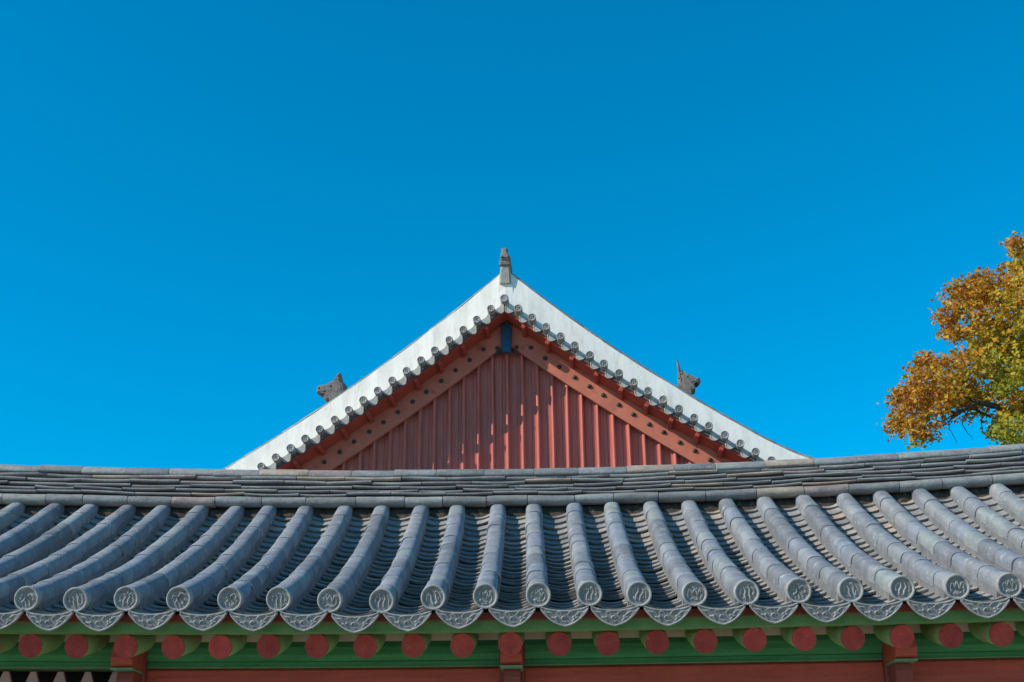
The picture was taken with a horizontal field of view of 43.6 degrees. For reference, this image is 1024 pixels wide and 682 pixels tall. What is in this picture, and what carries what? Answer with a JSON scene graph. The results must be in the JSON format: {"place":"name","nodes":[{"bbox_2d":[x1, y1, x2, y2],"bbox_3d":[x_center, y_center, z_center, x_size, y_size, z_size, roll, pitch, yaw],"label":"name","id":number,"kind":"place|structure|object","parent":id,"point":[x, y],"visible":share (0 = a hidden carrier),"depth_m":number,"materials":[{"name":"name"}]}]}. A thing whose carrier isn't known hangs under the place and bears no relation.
{"place":"outdoors","nodes":[
{"label":"outdoors","id":0,"kind":"place"},
{"bbox_2d":[0,443,1023,681],"bbox_3d":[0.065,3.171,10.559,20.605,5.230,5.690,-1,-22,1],"label":"tiled corridor","id":1,"kind":"object","parent":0,"point":[901,567],"visible":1,"depth_m":9.06,"materials":[{"name":"tile"}]},
{"bbox_2d":[0,0,1023,468],"label":"sky","id":2,"kind":"structure","parent":0,"point":[214,213],"materials":[{"name":"blue"}]},
{"bbox_2d":[223,248,813,470],"bbox_3d":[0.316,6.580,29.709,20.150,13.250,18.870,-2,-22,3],"label":"great hall","id":3,"kind":"structure","parent":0,"point":[506,368],"depth_m":25.28,"materials":[{"name":"red paint"}]},
{"bbox_2d":[876,231,1023,449],"bbox_3d":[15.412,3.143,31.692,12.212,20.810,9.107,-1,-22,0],"label":"autumn tree","id":4,"kind":"object","parent":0,"point":[998,343],"visible":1,"depth_m":32.43,"materials":[{"name":"orange plant"}]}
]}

